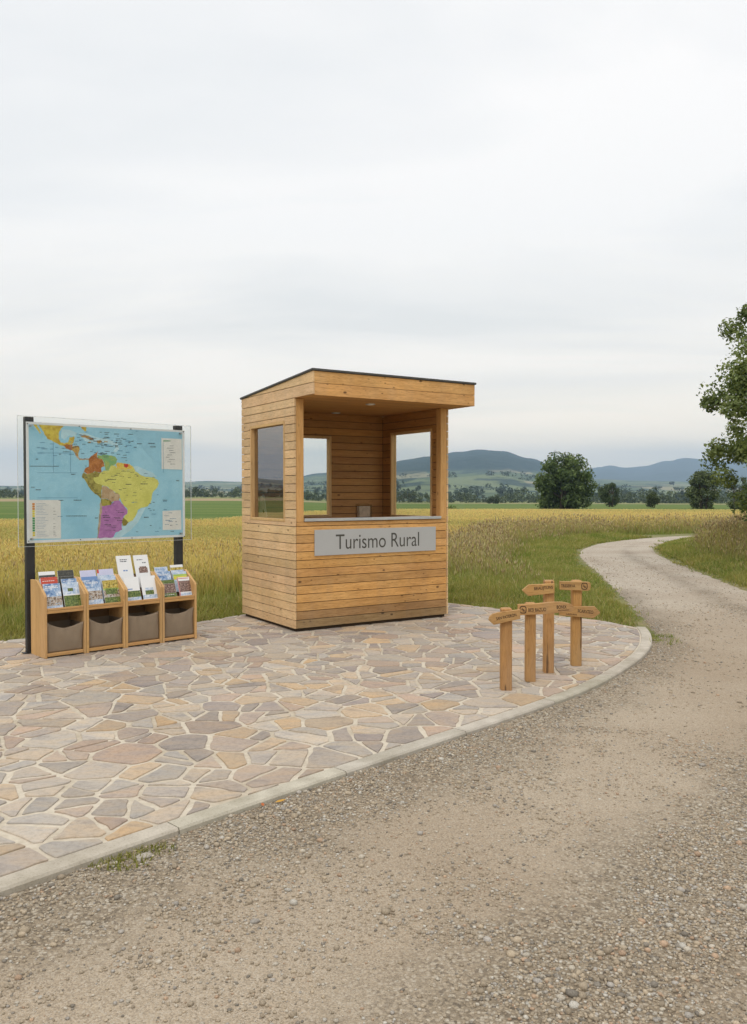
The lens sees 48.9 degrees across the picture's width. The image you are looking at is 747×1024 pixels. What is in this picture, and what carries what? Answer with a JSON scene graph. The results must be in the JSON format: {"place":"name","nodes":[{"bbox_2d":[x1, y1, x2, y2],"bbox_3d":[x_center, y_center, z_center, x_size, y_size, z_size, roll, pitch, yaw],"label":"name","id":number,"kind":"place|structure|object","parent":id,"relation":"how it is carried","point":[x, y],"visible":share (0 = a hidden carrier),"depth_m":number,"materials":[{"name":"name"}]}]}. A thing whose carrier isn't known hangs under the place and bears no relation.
{"place":"outdoors","nodes":[
{"label":"outdoors","id":0,"kind":"place"},
{"bbox_2d":[259,495,267,517],"bbox_3d":[-1.287,-0.054,9.439,0.010,0.295,0.254,-9,6,-32],"label":"display card","id":1,"kind":"object","parent":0,"point":[262,511],"visible":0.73,"depth_m":9.39,"materials":[{"name":"paper"}]},
{"bbox_2d":[0,603,640,876],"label":"patio","id":2,"kind":"structure","parent":0,"point":[97,747],"depth_m":5.56,"materials":[{"name":"beige stone"}]},
{"bbox_2d":[30,577,86,658],"bbox_3d":[-2.828,0.936,7.378,0.372,0.672,0.327,-1,2,-42],"label":"brochure rack","id":3,"kind":"object","parent":2,"relation":"on","point":[42,615],"visible":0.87,"depth_m":7.29,"materials":[{"name":"brown wood"}]},
{"bbox_2d":[38,571,54,583],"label":"brochure","id":4,"kind":"object","parent":3,"relation":"on","point":[46,574],"visible":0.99,"depth_m":7.34,"materials":[{"name":"paper"}]},
{"bbox_2d":[40,577,57,587],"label":"brochure","id":5,"kind":"object","parent":3,"relation":"on","point":[47,580],"visible":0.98,"depth_m":7.31,"materials":[{"name":"paper"}]},
{"bbox_2d":[42,583,62,608],"bbox_3d":[-2.832,0.749,7.260,0.152,0.240,0.006,-1,-18,-42],"label":"brochure","id":6,"kind":"object","parent":3,"relation":"on","point":[53,594],"visible":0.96,"depth_m":7.26,"materials":[{"name":"paper"}]},
{"bbox_2d":[47,620,82,653],"bbox_3d":[-2.815,1.096,7.368,0.323,0.272,0.283,-1,2,-42],"label":"fabric bin","id":7,"kind":"object","parent":3,"relation":"on","point":[64,635],"visible":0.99,"depth_m":7.30,"materials":[{"name":"beige fabric"}]},
{"bbox_2d":[57,570,73,595],"bbox_3d":[-2.777,0.641,7.441,0.145,0.235,0.006,-1,-18,-42],"label":"brochure","id":8,"kind":"object","parent":3,"relation":"on","point":[65,574],"visible":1,"depth_m":7.45,"materials":[{"name":"paper"}]},
{"bbox_2d":[61,578,76,604],"bbox_3d":[-2.732,0.715,7.405,0.140,0.235,0.006,-1,-18,-42],"label":"brochure","id":9,"kind":"object","parent":3,"relation":"on","point":[68,580],"visible":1,"depth_m":7.42,"materials":[{"name":"paper"}]},
{"bbox_2d":[62,582,81,606],"bbox_3d":[-2.708,0.747,7.374,0.150,0.238,0.006,-1,-18,-42],"label":"brochure","id":10,"kind":"object","parent":3,"relation":"on","point":[71,593],"visible":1,"depth_m":7.37,"materials":[{"name":"paper"}]},
{"bbox_2d":[74,574,125,652],"bbox_3d":[-2.551,0.930,7.632,0.372,0.672,0.327,-1,2,-42],"label":"brochure rack","id":11,"kind":"object","parent":2,"relation":"on","point":[116,609],"visible":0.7,"depth_m":7.62,"materials":[{"name":"brown wood"}]},
{"bbox_2d":[79,570,95,577],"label":"brochure","id":12,"kind":"object","parent":11,"relation":"on","point":[86,573],"visible":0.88,"depth_m":7.59,"materials":[{"name":"paper"}]},
{"bbox_2d":[81,576,97,584],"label":"brochure","id":13,"kind":"object","parent":11,"relation":"on","point":[89,578],"visible":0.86,"depth_m":7.56,"materials":[{"name":"paper"}]},
{"bbox_2d":[84,579,103,604],"bbox_3d":[-2.556,0.740,7.514,0.150,0.246,0.006,-1,-18,-42],"label":"brochure","id":14,"kind":"object","parent":11,"relation":"on","point":[93,587],"visible":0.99,"depth_m":7.52,"materials":[{"name":"paper"}]},
{"bbox_2d":[96,569,113,588],"bbox_3d":[-2.499,0.645,7.689,0.160,0.230,0.006,-1,-18,-42],"label":"brochure","id":15,"kind":"object","parent":11,"relation":"on","point":[104,572],"visible":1,"depth_m":7.70,"materials":[{"name":"paper"}]},
{"bbox_2d":[89,615,122,647],"bbox_3d":[-2.539,1.090,7.622,0.320,0.272,0.282,-1,2,-42],"label":"fabric bin","id":16,"kind":"object","parent":11,"relation":"on","point":[105,630],"visible":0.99,"depth_m":7.55,"materials":[{"name":"beige fabric"}]},
{"bbox_2d":[100,575,115,599],"bbox_3d":[-2.462,0.703,7.656,0.150,0.222,0.006,-1,-18,-42],"label":"brochure","id":17,"kind":"object","parent":11,"relation":"on","point":[102,578],"visible":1,"depth_m":7.66,"materials":[{"name":"paper"}]},
{"bbox_2d":[102,580,120,602],"bbox_3d":[-2.432,0.744,7.625,0.152,0.232,0.006,-1,-18,-42],"label":"brochure","id":18,"kind":"object","parent":11,"relation":"on","point":[111,591],"visible":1,"depth_m":7.62,"materials":[{"name":"paper"}]},
{"bbox_2d":[17,415,191,653],"bbox_3d":[-2.537,0.196,7.880,1.725,2.127,0.112,-1,2,-42],"label":"map board","id":19,"kind":"object","parent":2,"relation":"on","point":[88,482],"visible":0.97,"depth_m":7.78,"materials":[{"name":"multicoloured paper"}]},
{"bbox_2d":[116,572,161,647],"bbox_3d":[-2.275,0.923,7.885,0.372,0.672,0.327,-1,2,-42],"label":"brochure rack","id":20,"kind":"object","parent":2,"relation":"on","point":[154,605],"visible":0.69,"depth_m":7.88,"materials":[{"name":"brown wood"}]},
{"bbox_2d":[115,555,133,579],"bbox_3d":[-2.366,0.573,7.845,0.150,0.325,0.006,-1,-18,-42],"label":"leaflet","id":21,"kind":"object","parent":20,"relation":"on","point":[124,566],"visible":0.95,"depth_m":7.86,"materials":[{"name":"paper"}]},
{"bbox_2d":[123,577,141,600],"bbox_3d":[-2.279,0.734,7.768,0.150,0.245,0.006,-1,-18,-42],"label":"leaflet","id":22,"kind":"object","parent":20,"relation":"on","point":[132,586],"visible":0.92,"depth_m":7.77,"materials":[{"name":"paper"}]},
{"bbox_2d":[133,555,150,586],"bbox_3d":[-2.237,0.571,7.963,0.150,0.322,0.006,-1,-18,-42],"label":"leaflet","id":23,"kind":"object","parent":20,"relation":"on","point":[141,565],"visible":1,"depth_m":7.97,"materials":[{"name":"paper"}]},
{"bbox_2d":[128,611,158,642],"bbox_3d":[-2.266,1.086,7.878,0.320,0.266,0.274,-1,2,-42],"label":"fabric bin","id":24,"kind":"object","parent":20,"relation":"on","point":[143,626],"visible":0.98,"depth_m":7.80,"materials":[{"name":"beige fabric"}]},
{"bbox_2d":[140,575,157,598],"bbox_3d":[-2.151,0.731,7.885,0.155,0.246,0.006,-1,-18,-42],"label":"leaflet","id":25,"kind":"object","parent":20,"relation":"on","point":[148,587],"visible":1,"depth_m":7.88,"materials":[{"name":"paper"}]},
{"bbox_2d":[150,569,196,642],"bbox_3d":[-1.999,0.917,8.138,0.372,0.672,0.327,-1,2,-42],"label":"brochure rack","id":26,"kind":"object","parent":2,"relation":"on","point":[185,601],"visible":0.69,"depth_m":8.13,"materials":[{"name":"brown wood"}]},
{"bbox_2d":[154,567,167,573],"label":"brochure","id":27,"kind":"object","parent":26,"relation":"on","point":[158,569],"visible":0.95,"depth_m":8.09,"materials":[{"name":"paper"}]},
{"bbox_2d":[156,571,171,579],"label":"brochure","id":28,"kind":"object","parent":26,"relation":"on","point":[164,575],"visible":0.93,"depth_m":8.06,"materials":[{"name":"paper"}]},
{"bbox_2d":[161,579,176,596],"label":"brochure","id":29,"kind":"object","parent":26,"relation":"on","point":[170,588],"visible":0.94,"depth_m":8.02,"materials":[{"name":"paper"}]},
{"bbox_2d":[170,564,183,578],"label":"brochure","id":30,"kind":"object","parent":26,"relation":"on","point":[174,568],"visible":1,"depth_m":8.20,"materials":[{"name":"paper"}]},
{"bbox_2d":[165,607,193,637],"bbox_3d":[-1.988,1.077,8.133,0.322,0.273,0.273,-1,2,-42],"label":"fabric bin","id":31,"kind":"object","parent":26,"relation":"on","point":[178,621],"visible":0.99,"depth_m":8.06,"materials":[{"name":"beige fabric"}]},
{"bbox_2d":[172,571,186,591],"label":"brochure","id":32,"kind":"object","parent":26,"relation":"on","point":[177,574],"visible":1,"depth_m":8.15,"materials":[{"name":"paper"}]},
{"bbox_2d":[177,577,191,595],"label":"brochure","id":33,"kind":"object","parent":26,"relation":"on","point":[184,586],"visible":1,"depth_m":8.13,"materials":[{"name":"paper"}]},
{"bbox_2d":[0,627,651,896],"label":"kerb","id":34,"kind":"structure","parent":2,"relation":"on","point":[19,881],"depth_m":3.96,"materials":[{"name":"concrete"}]},
{"bbox_2d":[240,368,475,630],"bbox_3d":[-0.206,-0.115,9.427,2.075,2.674,1.798,-1,2,-32],"label":"wooden kiosk","id":35,"kind":"object","parent":2,"relation":"on","point":[359,421],"visible":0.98,"depth_m":9.19,"materials":[{"name":"brown wood"}]},
{"bbox_2d":[250,421,286,521],"bbox_3d":[-1.143,-0.437,9.050,0.078,1.062,0.887,-1,2,-32],"label":"window","id":36,"kind":"structure","parent":35,"relation":"in","point":[253,429],"depth_m":9.38,"materials":[{"name":"brown glass"}]},
{"bbox_2d":[304,435,331,516],"bbox_3d":[-0.777,-0.434,10.057,0.562,0.997,0.078,-1,2,-32],"label":"window","id":37,"kind":"structure","parent":35,"relation":"in","point":[329,439],"depth_m":10.17,"materials":[{"name":"brown wood"}]},
{"bbox_2d":[357,503,369,516],"bbox_3d":[-0.108,-0.017,9.229,0.170,0.155,0.080,-1,2,-32],"label":"leaflet box","id":38,"kind":"object","parent":35,"relation":"on","point":[363,511],"visible":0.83,"depth_m":9.21,"materials":[{"name":"plastic"}]},
{"bbox_2d":[314,527,435,555],"bbox_3d":[0.048,0.314,9.020,1.573,0.272,0.014,-1,2,-32],"label":"name plate","id":39,"kind":"object","parent":35,"relation":"attached to","point":[357,541],"visible":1,"depth_m":8.98,"materials":[{"name":"metal"}]},
{"bbox_2d":[390,429,432,515],"bbox_3d":[0.480,-0.462,10.076,0.078,1.062,0.887,-1,2,-32],"label":"window","id":40,"kind":"structure","parent":35,"relation":"in","point":[392,435],"depth_m":10.41,"materials":[{"name":"brown wood"}]},
{"bbox_2d":[488,607,519,690],"bbox_3d":[0.951,1.005,6.022,0.229,0.600,0.109,0,1,0],"label":"signpost","id":41,"kind":"object","parent":2,"relation":"on","point":[504,617],"visible":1,"depth_m":6.00,"materials":[{"name":"brown wood"}]},
{"bbox_2d":[522,580,554,672],"bbox_3d":[1.317,0.919,6.601,0.263,0.742,0.107,0,1,0],"label":"signpost","id":42,"kind":"object","parent":2,"relation":"on","point":[546,589],"visible":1,"depth_m":6.58,"materials":[{"name":"brown wood"}]},
{"bbox_2d":[517,602,573,681],"bbox_3d":[1.312,0.990,6.298,0.429,0.616,0.104,0,1,0],"label":"signpost","id":43,"kind":"object","parent":2,"relation":"on","point":[530,611],"visible":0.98,"depth_m":6.27,"materials":[{"name":"brown wood"}]},
{"bbox_2d":[559,580,599,665],"bbox_3d":[1.711,0.927,6.866,0.340,0.714,0.109,0,1,0],"label":"signpost","id":44,"kind":"object","parent":2,"relation":"on","point":[579,611],"visible":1,"depth_m":6.84,"materials":[{"name":"brown wood"}]},
{"bbox_2d":[0,498,725,504],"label":"ploughed field","id":45,"kind":"structure","parent":0,"point":[203,499],"depth_m":265.32,"materials":[{"name":"plant"}]},
{"bbox_2d":[486,496,499,503],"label":"bush","id":46,"kind":"object","parent":45,"relation":"on","point":[493,500],"visible":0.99,"depth_m":283.92,"materials":[{"name":"green plant"}]},
{"bbox_2d":[0,496,725,503],"bbox_3d":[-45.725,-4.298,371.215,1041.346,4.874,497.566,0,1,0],"label":"pasture","id":47,"kind":"structure","parent":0,"point":[227,497],"depth_m":371.42,"materials":[{"name":"green plant"}]},
{"bbox_2d":[0,536,746,1023],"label":"gravel road","id":48,"kind":"structure","parent":0,"point":[412,976],"depth_m":3.12,"materials":[{"name":"beige gravel"}]},
{"bbox_2d":[88,847,158,871],"bbox_3d":[-0.991,1.390,3.283,0.297,0.042,0.182,-1,1,-21],"label":"weed tuft","id":49,"kind":"object","parent":48,"relation":"on","point":[119,859],"visible":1,"depth_m":3.28,"materials":[{"name":"green plant"}]},
{"bbox_2d":[136,852,152,858],"bbox_3d":[-0.931,1.396,3.335,0.066,0.018,0.051,0,1,-13],"label":"flat stone","id":50,"kind":"object","parent":48,"relation":"on","point":[149,854],"visible":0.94,"depth_m":3.33,"materials":[{"name":"beige stone"}]},
{"bbox_2d":[132,838,177,854],"bbox_3d":[-0.902,1.388,3.405,0.199,0.041,0.150,0,1,0],"label":"weed tuft","id":51,"kind":"object","parent":48,"relation":"on","point":[155,848],"visible":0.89,"depth_m":3.40,"materials":[{"name":"green plant"}]},
{"bbox_2d":[651,633,672,637],"bbox_3d":[2.959,1.265,8.445,0.197,0.042,0.214,-1,2,-36],"label":"weed tuft","id":52,"kind":"object","parent":48,"relation":"on","point":[662,635],"visible":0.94,"depth_m":8.44,"materials":[{"name":"green plant"}]},
{"bbox_2d":[0,511,746,615],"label":"meadow grass","id":53,"kind":"structure","parent":0,"point":[719,536],"depth_m":17.76,"materials":[{"name":"yellow plant"}]},
{"bbox_2d":[0,450,746,500],"bbox_3d":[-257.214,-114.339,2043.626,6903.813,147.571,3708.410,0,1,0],"label":"hills","id":54,"kind":"structure","parent":0,"point":[470,468],"depth_m":1819.25,"materials":[{"name":"blue"}]},
{"bbox_2d":[0,501,746,520],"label":"green field","id":55,"kind":"structure","parent":0,"point":[194,510],"depth_m":103.95,"materials":[{"name":"green plant"}]},
{"bbox_2d":[0,485,739,503],"bbox_3d":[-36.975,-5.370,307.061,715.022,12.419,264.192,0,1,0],"label":"tree line","id":56,"kind":"object","parent":55,"relation":"on","point":[515,498],"visible":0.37,"depth_m":392.01,"materials":[{"name":"green plant"}]},
{"bbox_2d":[532,450,598,508],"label":"tree","id":57,"kind":"object","parent":55,"relation":"on","point":[559,487],"visible":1,"depth_m":98.56,"materials":[{"name":"green plant"}]},
{"bbox_2d":[597,482,619,506],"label":"tree","id":58,"kind":"object","parent":55,"relation":"on","point":[605,491],"visible":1,"depth_m":129.66,"materials":[{"name":"green plant"}]},
{"bbox_2d":[645,491,659,507],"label":"bush","id":59,"kind":"object","parent":55,"relation":"on","point":[652,497],"visible":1,"depth_m":119.83,"materials":[{"name":"green plant"}]},
{"bbox_2d":[684,469,720,508],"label":"tree","id":60,"kind":"object","parent":55,"relation":"on","point":[701,482],"visible":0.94,"depth_m":104.47,"materials":[{"name":"green plant"}]},
{"bbox_2d":[726,500,745,508],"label":"bush","id":61,"kind":"object","parent":55,"relation":"on","point":[730,505],"visible":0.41,"depth_m":104.14,"materials":[{"name":"green plant"}]},
{"bbox_2d":[727,477,746,508],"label":"tree","id":62,"kind":"object","parent":55,"relation":"on","point":[743,480],"visible":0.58,"depth_m":94.88,"materials":[{"name":"green plant"}]},
{"bbox_2d":[0,0,746,485],"label":"sky","id":63,"kind":"structure","parent":0,"point":[206,205],"materials":[{"name":"white"}]},
{"bbox_2d":[0,495,746,644],"bbox_3d":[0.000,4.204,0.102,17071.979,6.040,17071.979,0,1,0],"label":"ground","id":64,"kind":"structure","parent":0,"point":[641,623],"depth_m":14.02,"materials":[{"name":"green plant"}]},
{"bbox_2d":[0,508,745,610],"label":"wheat","id":65,"kind":"object","parent":64,"relation":"on","point":[204,530],"depth_m":17.89,"materials":[{"name":"yellow plant"}]},
{"bbox_2d":[0,470,745,500],"bbox_3d":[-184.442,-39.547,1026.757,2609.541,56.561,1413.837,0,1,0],"label":"foothill woods","id":66,"kind":"object","parent":64,"relation":"on","point":[500,490],"visible":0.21,"depth_m":920.75,"materials":[{"name":"green plant"}]},
{"bbox_2d":[696,302,746,520],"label":"overhanging tree","id":67,"kind":"object","parent":64,"relation":"on","point":[736,392],"visible":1,"depth_m":17.33,"materials":[{"name":"green plant"}]},
{"bbox_2d":[582,458,746,481],"bbox_3d":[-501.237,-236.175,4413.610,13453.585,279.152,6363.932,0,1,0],"label":"mountains","id":68,"kind":"structure","parent":0,"point":[681,470],"depth_m":5242.95,"materials":[{"name":"blue"}]}
]}

